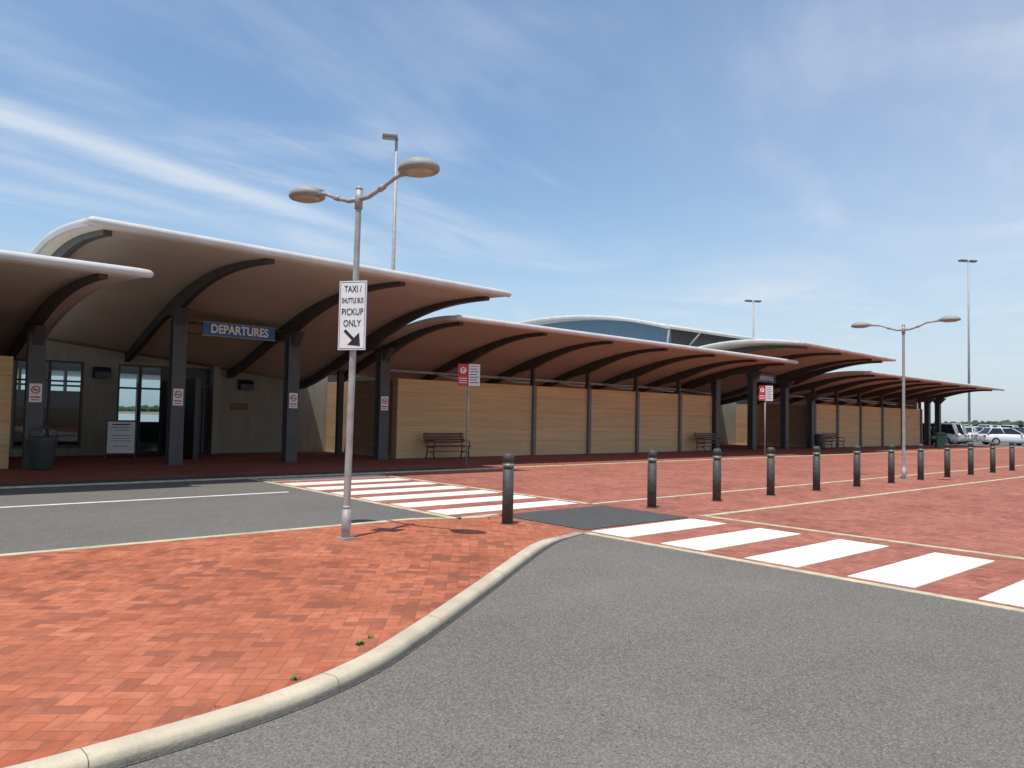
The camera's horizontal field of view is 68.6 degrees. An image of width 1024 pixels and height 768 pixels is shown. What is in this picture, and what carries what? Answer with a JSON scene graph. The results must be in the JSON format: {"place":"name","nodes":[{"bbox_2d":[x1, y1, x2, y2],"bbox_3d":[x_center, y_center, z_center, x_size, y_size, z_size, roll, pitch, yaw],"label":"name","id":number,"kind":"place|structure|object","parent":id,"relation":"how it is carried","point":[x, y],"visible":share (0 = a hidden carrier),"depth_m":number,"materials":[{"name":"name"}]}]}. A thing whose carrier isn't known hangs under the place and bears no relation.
{"place":"outdoors","nodes":[
{"label":"outdoors","id":0,"kind":"place"},
{"bbox_2d":[118,413,158,421],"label":"apron concrete","id":1,"kind":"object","parent":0,"point":[148,418],"depth_m":131.40,"materials":[{"name":"grey concrete"}]},
{"bbox_2d":[119,411,158,414],"bbox_3d":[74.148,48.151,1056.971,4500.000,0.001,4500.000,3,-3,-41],"label":"ground","id":2,"kind":"structure","parent":0,"point":[133,412],"depth_m":283.72,"materials":[{"name":"green plant"}]},
{"bbox_2d":[119,405,1023,427],"bbox_3d":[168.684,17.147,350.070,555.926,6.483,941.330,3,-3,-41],"label":"distant trees","id":3,"kind":"object","parent":2,"relation":"on","point":[155,408],"visible":0.06,"depth_m":401.26,"materials":[{"name":"green plant"}]},
{"bbox_2d":[0,479,442,553],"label":"asphalt road","id":4,"kind":"structure","parent":0,"point":[35,528],"depth_m":11.70,"materials":[{"name":"grey asphalt"}]},
{"bbox_2d":[0,492,284,507],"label":"road line","id":5,"kind":"object","parent":4,"relation":"on","point":[136,500],"visible":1,"depth_m":13.01,"materials":[{"name":"white paint"}]},
{"bbox_2d":[0,516,490,556],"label":"kerb","id":6,"kind":"structure","parent":4,"relation":"on","point":[99,546],"depth_m":9.00,"materials":[{"name":"beige concrete"}]},
{"bbox_2d":[0,517,573,767],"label":"island paving","id":7,"kind":"structure","parent":0,"point":[202,617],"depth_m":5.63,"materials":[{"name":"red brick"}]},
{"bbox_2d":[214,516,488,706],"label":"weeds","id":8,"kind":"object","parent":7,"relation":"on","point":[292,677],"visible":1,"depth_m":4.93,"materials":[{"name":"green plant"}]},
{"bbox_2d":[289,157,439,539],"bbox_3d":[-1.949,-0.355,9.190,2.529,4.498,0.433,-1,-4,36],"label":"street lamp","id":9,"kind":"object","parent":7,"relation":"on","point":[418,167],"visible":1,"depth_m":9.12,"materials":[{"name":"metal"}]},
{"bbox_2d":[338,280,366,349],"bbox_3d":[-1.939,-0.835,9.157,0.370,0.850,0.044,0,-3,15],"label":"traffic sign","id":10,"kind":"object","parent":9,"relation":"attached to","point":[352,315],"visible":1,"depth_m":9.14,"materials":[{"name":"metal"}]},
{"bbox_2d":[500,453,513,524],"bbox_3d":[-0.059,1.549,11.040,0.210,1.058,0.210,3,-3,-41],"label":"bollard","id":11,"kind":"object","parent":7,"relation":"on","point":[507,490],"visible":0.94,"depth_m":10.97,"materials":[{"name":"black metal"}]},
{"bbox_2d":[382,133,398,269],"bbox_3d":[-6.110,-4.589,36.601,0.830,15.280,0.500,2,-2,-11],"label":"light mast","id":12,"kind":"object","parent":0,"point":[393,137],"visible":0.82,"depth_m":36.75,"materials":[{"name":"metal"}]},
{"bbox_2d":[0,444,1008,483],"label":"walkway paving","id":13,"kind":"structure","parent":0,"point":[94,467],"depth_m":23.75,"materials":[{"name":"brick"}]},
{"bbox_2d":[28,426,58,469],"bbox_3d":[-11.834,1.614,18.959,0.660,1.100,0.660,3,-3,-41],"label":"litter bin","id":14,"kind":"object","parent":13,"relation":"on","point":[42,452],"visible":1,"depth_m":18.74,"materials":[{"name":"grey metal"}]},
{"bbox_2d":[104,420,136,458],"bbox_3d":[-12.474,1.758,23.964,0.900,1.210,0.500,2,-3,-27],"label":"notice board","id":15,"kind":"object","parent":13,"relation":"on","point":[120,437],"visible":1,"depth_m":23.95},
{"bbox_2d":[0,467,468,486],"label":"walkway drain","id":16,"kind":"object","parent":13,"relation":"on","point":[129,480],"visible":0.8,"depth_m":17.67,"materials":[{"name":"concrete"}]},
{"bbox_2d":[423,432,471,459],"bbox_3d":[-2.345,2.235,27.302,1.800,0.962,0.647,3,-3,-41],"label":"park bench","id":17,"kind":"object","parent":13,"relation":"on","point":[429,439],"visible":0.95,"depth_m":27.35,"materials":[{"name":"brown wood"}]},
{"bbox_2d":[458,364,479,465],"bbox_3d":[-1.384,0.985,23.530,0.700,3.220,0.088,2,-2,-11],"label":"parking sign","id":18,"kind":"object","parent":13,"relation":"on","point":[468,375],"visible":1,"depth_m":23.54,"materials":[{"name":"metal"}]},
{"bbox_2d":[0,216,1004,468],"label":"airport terminal","id":19,"kind":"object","parent":13,"relation":"on","point":[100,306],"visible":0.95,"depth_m":27.64,"materials":[{"name":"metal"}]},
{"bbox_2d":[29,383,41,401],"bbox_3d":[-12.229,0.226,19.276,0.280,0.480,0.016,3,-3,-41],"label":"no smoking sign","id":20,"kind":"object","parent":19,"relation":"attached to","point":[35,392],"visible":1,"depth_m":19.27,"materials":[{"name":"white metal"}]},
{"bbox_2d":[11,360,83,448],"bbox_3d":[-15.039,0.653,24.374,1.930,2.870,0.120,3,-3,-41],"label":"glazed window","id":21,"kind":"structure","parent":19,"relation":"in","point":[49,380],"depth_m":24.39,"materials":[{"name":"black metal"}]},
{"bbox_2d":[173,389,183,405],"bbox_3d":[-9.588,0.377,21.567,0.280,0.480,0.016,3,-3,-41],"label":"no smoking sign","id":22,"kind":"object","parent":19,"relation":"attached to","point":[177,396],"visible":1,"depth_m":21.57,"materials":[{"name":"white metal"}]},
{"bbox_2d":[160,366,209,459],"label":"automatic door","id":23,"kind":"structure","parent":19,"relation":"in","point":[197,384],"depth_m":26.26,"materials":[{"name":"grey metal"}]},
{"bbox_2d":[187,321,287,341],"bbox_3d":[-8.380,-1.614,23.147,3.250,0.420,0.162,3,-3,-41],"label":"departures sign","id":24,"kind":"object","parent":19,"relation":"attached to","point":[217,329],"visible":0.98,"depth_m":23.02,"materials":[{"name":"blue metal"}]},
{"bbox_2d":[289,393,297,407],"bbox_3d":[-6.946,0.527,23.859,0.280,0.480,0.016,3,-3,-41],"label":"no smoking sign","id":25,"kind":"object","parent":19,"relation":"attached to","point":[293,399],"visible":1,"depth_m":23.86,"materials":[{"name":"white metal"}]},
{"bbox_2d":[381,396,387,409],"bbox_3d":[-4.418,0.671,26.052,0.280,0.480,0.016,3,-3,-41],"label":"no smoking sign","id":26,"kind":"object","parent":19,"relation":"attached to","point":[384,402],"visible":1,"depth_m":26.04,"materials":[{"name":"white metal"}]},
{"bbox_2d":[757,374,779,382],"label":"arrivals sign","id":27,"kind":"object","parent":19,"relation":"attached to","point":[767,378],"visible":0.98,"depth_m":43.02,"materials":[{"name":"blue metal"}]},
{"bbox_2d":[0,447,1023,488],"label":"walkway kerb","id":28,"kind":"structure","parent":13,"relation":"on","point":[5,487],"depth_m":19.78,"materials":[{"name":"grey concrete"}]},
{"bbox_2d":[694,432,723,451],"bbox_3d":[9.956,2.936,37.973,1.800,0.962,0.647,3,-3,-41],"label":"park bench","id":29,"kind":"object","parent":13,"relation":"on","point":[704,434],"visible":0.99,"depth_m":37.98,"materials":[{"name":"brown wood"}]},
{"bbox_2d":[759,386,772,455],"bbox_3d":[11.472,1.689,34.020,0.700,3.220,0.088,2,-2,-11],"label":"parking sign","id":30,"kind":"object","parent":13,"relation":"on","point":[765,393],"visible":1,"depth_m":34.02,"materials":[{"name":"metal"}]},
{"bbox_2d":[814,434,823,448],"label":"litter bin","id":31,"kind":"object","parent":13,"relation":"on","point":[819,440],"visible":0.77,"depth_m":44.47,"materials":[{"name":"grey metal"}]},
{"bbox_2d":[822,433,844,448],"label":"park bench","id":32,"kind":"object","parent":13,"relation":"on","point":[829,437],"visible":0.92,"depth_m":46.60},
{"bbox_2d":[935,432,946,448],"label":"wheelie bin","id":33,"kind":"object","parent":13,"relation":"on","point":[941,437],"visible":1,"depth_m":49.35,"materials":[{"name":"plastic"}]},
{"bbox_2d":[0,0,1023,422],"label":"sky","id":34,"kind":"structure","parent":0,"point":[833,165],"materials":[{"name":"blue"}]},
{"bbox_2d":[122,517,1023,767],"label":"asphalt forecourt","id":35,"kind":"structure","parent":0,"point":[546,658],"depth_m":4.55,"materials":[{"name":"grey asphalt"}]},
{"bbox_2d":[4,532,582,767],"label":"kerb","id":36,"kind":"structure","parent":35,"relation":"on","point":[123,750],"depth_m":3.98,"materials":[{"name":"concrete"}]},
{"bbox_2d":[114,533,584,767],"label":"kerb foot seam","id":37,"kind":"object","parent":35,"relation":"on","point":[371,675],"visible":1,"depth_m":4.32,"materials":[{"name":"concrete"}]},
{"bbox_2d":[18,489,933,754],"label":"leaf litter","id":38,"kind":"object","parent":35,"relation":"on","point":[601,712],"visible":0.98,"depth_m":5.02,"materials":[{"name":"brown plant"}]},
{"bbox_2d":[258,448,1023,608],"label":"brick paving","id":39,"kind":"structure","parent":0,"point":[986,517],"depth_m":14.95,"materials":[{"name":"red brick"}]},
{"bbox_2d":[262,475,577,514],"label":"crosswalk","id":40,"kind":"structure","parent":39,"relation":"on","point":[465,510],"depth_m":14.89,"materials":[{"name":"white paint"}]},
{"bbox_2d":[501,505,685,529],"bbox_3d":[1.341,2.138,12.175,2.450,0.001,1.900,3,-3,-41],"label":"asphalt crossing patch","id":41,"kind":"object","parent":39,"relation":"on","point":[593,517],"visible":1,"depth_m":12.07,"materials":[{"name":"grey asphalt"}]},
{"bbox_2d":[248,465,1023,612],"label":"cream edge strips","id":42,"kind":"object","parent":39,"relation":"on","point":[854,580],"visible":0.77,"depth_m":11.40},
{"bbox_2d":[646,450,657,508],"bbox_3d":[2.521,1.719,13.524,0.210,1.058,0.210,0,-3,33],"label":"bollard","id":43,"kind":"object","parent":39,"relation":"on","point":[652,480],"visible":0.98,"depth_m":13.46,"materials":[{"name":"black metal"}]},
{"bbox_2d":[711,449,721,501],"bbox_3d":[4.055,1.806,14.858,0.210,1.058,0.210,3,-3,-30],"label":"bollard","id":44,"kind":"object","parent":39,"relation":"on","point":[716,495],"visible":0.97,"depth_m":14.79,"materials":[{"name":"black metal"}]},
{"bbox_2d":[766,447,775,495],"bbox_3d":[5.582,1.894,16.201,0.210,1.058,0.210,1,-2,-7],"label":"bollard","id":45,"kind":"object","parent":39,"relation":"on","point":[770,471],"visible":0.98,"depth_m":16.14,"materials":[{"name":"grey metal"}]},
{"bbox_2d":[591,519,1023,607],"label":"crosswalk","id":46,"kind":"structure","parent":39,"relation":"on","point":[919,571],"depth_m":8.99,"materials":[{"name":"white paint"}]},
{"bbox_2d":[812,446,820,490],"bbox_3d":[7.111,1.982,17.540,0.210,1.058,0.210,1,-2,-8],"label":"bollard","id":47,"kind":"object","parent":39,"relation":"on","point":[816,468],"visible":0.97,"depth_m":17.47,"materials":[{"name":"grey metal"}]},
{"bbox_2d":[852,445,861,486],"bbox_3d":[8.661,2.069,18.856,0.210,1.058,0.210,3,-3,-30],"label":"bollard","id":48,"kind":"object","parent":39,"relation":"on","point":[856,466],"visible":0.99,"depth_m":18.80,"materials":[{"name":"grey metal"}]},
{"bbox_2d":[887,445,895,483],"bbox_3d":[10.197,2.156,20.188,0.210,1.058,0.210,-1,-3,36],"label":"bollard","id":49,"kind":"object","parent":39,"relation":"on","point":[891,465],"visible":0.99,"depth_m":20.13,"materials":[{"name":"grey metal"}]},
{"bbox_2d":[851,315,960,479],"bbox_3d":[11.233,0.443,21.542,0.434,4.638,2.929,4,-3,-45],"label":"street lamp","id":50,"kind":"object","parent":39,"relation":"on","point":[950,318],"visible":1,"depth_m":21.50,"materials":[{"name":"metal"}]},
{"bbox_2d":[917,444,923,479],"bbox_3d":[11.719,2.244,21.536,0.210,1.058,0.210,-1,-3,35],"label":"bollard","id":51,"kind":"object","parent":39,"relation":"on","point":[920,462],"visible":0.96,"depth_m":21.48,"materials":[{"name":"grey metal"}]},
{"bbox_2d":[944,443,950,477],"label":"bollard","id":52,"kind":"object","parent":39,"relation":"on","point":[947,460],"visible":0.98,"depth_m":22.81,"materials":[{"name":"grey metal"}]},
{"bbox_2d":[967,443,973,474],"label":"bollard","id":53,"kind":"object","parent":39,"relation":"on","point":[970,459],"visible":0.97,"depth_m":24.14,"materials":[{"name":"grey metal"}]},
{"bbox_2d":[989,442,995,472],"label":"bollard","id":54,"kind":"object","parent":39,"relation":"on","point":[992,457],"visible":0.97,"depth_m":25.46,"materials":[{"name":"grey metal"}]},
{"bbox_2d":[1009,442,1014,470],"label":"bollard","id":55,"kind":"object","parent":39,"relation":"on","point":[1011,456],"visible":0.97,"depth_m":26.79,"materials":[{"name":"grey metal"}]},
{"bbox_2d":[934,440,1023,446],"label":"parking lot asphalt","id":56,"kind":"structure","parent":0,"point":[976,443],"depth_m":63.06,"materials":[{"name":"grey asphalt"}]},
{"bbox_2d":[744,300,761,336],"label":"light mast","id":57,"kind":"object","parent":56,"relation":"on","point":[753,310],"visible":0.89,"depth_m":83.85,"materials":[{"name":"metal"}]},
{"bbox_2d":[923,426,936,443],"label":"parked car","id":58,"kind":"object","parent":56,"relation":"on","point":[933,436],"visible":0.08,"depth_m":58.29,"materials":[{"name":"black paint"}]},
{"bbox_2d":[923,423,960,443],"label":"parked car","id":59,"kind":"object","parent":56,"relation":"on","point":[951,431],"visible":0.31,"depth_m":59.81,"materials":[{"name":"white paint"}]},
{"bbox_2d":[953,424,968,443],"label":"parked car","id":60,"kind":"object","parent":56,"relation":"on","point":[962,431],"visible":0.32,"depth_m":62.10,"materials":[{"name":"silver paint"}]},
{"bbox_2d":[958,259,976,426],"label":"light mast","id":61,"kind":"object","parent":56,"relation":"on","point":[969,405],"visible":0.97,"depth_m":74.60,"materials":[{"name":"metal"}]},
{"bbox_2d":[961,433,974,443],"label":"parked car","id":62,"kind":"object","parent":56,"relation":"on","point":[971,436],"visible":0.2,"depth_m":64.61,"materials":[{"name":"white paint"}]},
{"bbox_2d":[966,427,978,441],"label":"parked car","id":63,"kind":"object","parent":56,"relation":"on","point":[974,430],"visible":0.18,"depth_m":73.85,"materials":[{"name":"white paint"}]},
{"bbox_2d":[976,427,1023,444],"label":"parked car","id":64,"kind":"object","parent":56,"relation":"on","point":[988,435],"visible":0.97,"depth_m":62.10,"materials":[{"name":"white paint"}]},
{"bbox_2d":[1000,425,1015,427],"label":"parked car","id":65,"kind":"object","parent":56,"relation":"on","point":[1003,426],"visible":0.03,"depth_m":96.70,"materials":[{"name":"white paint"}]}
]}

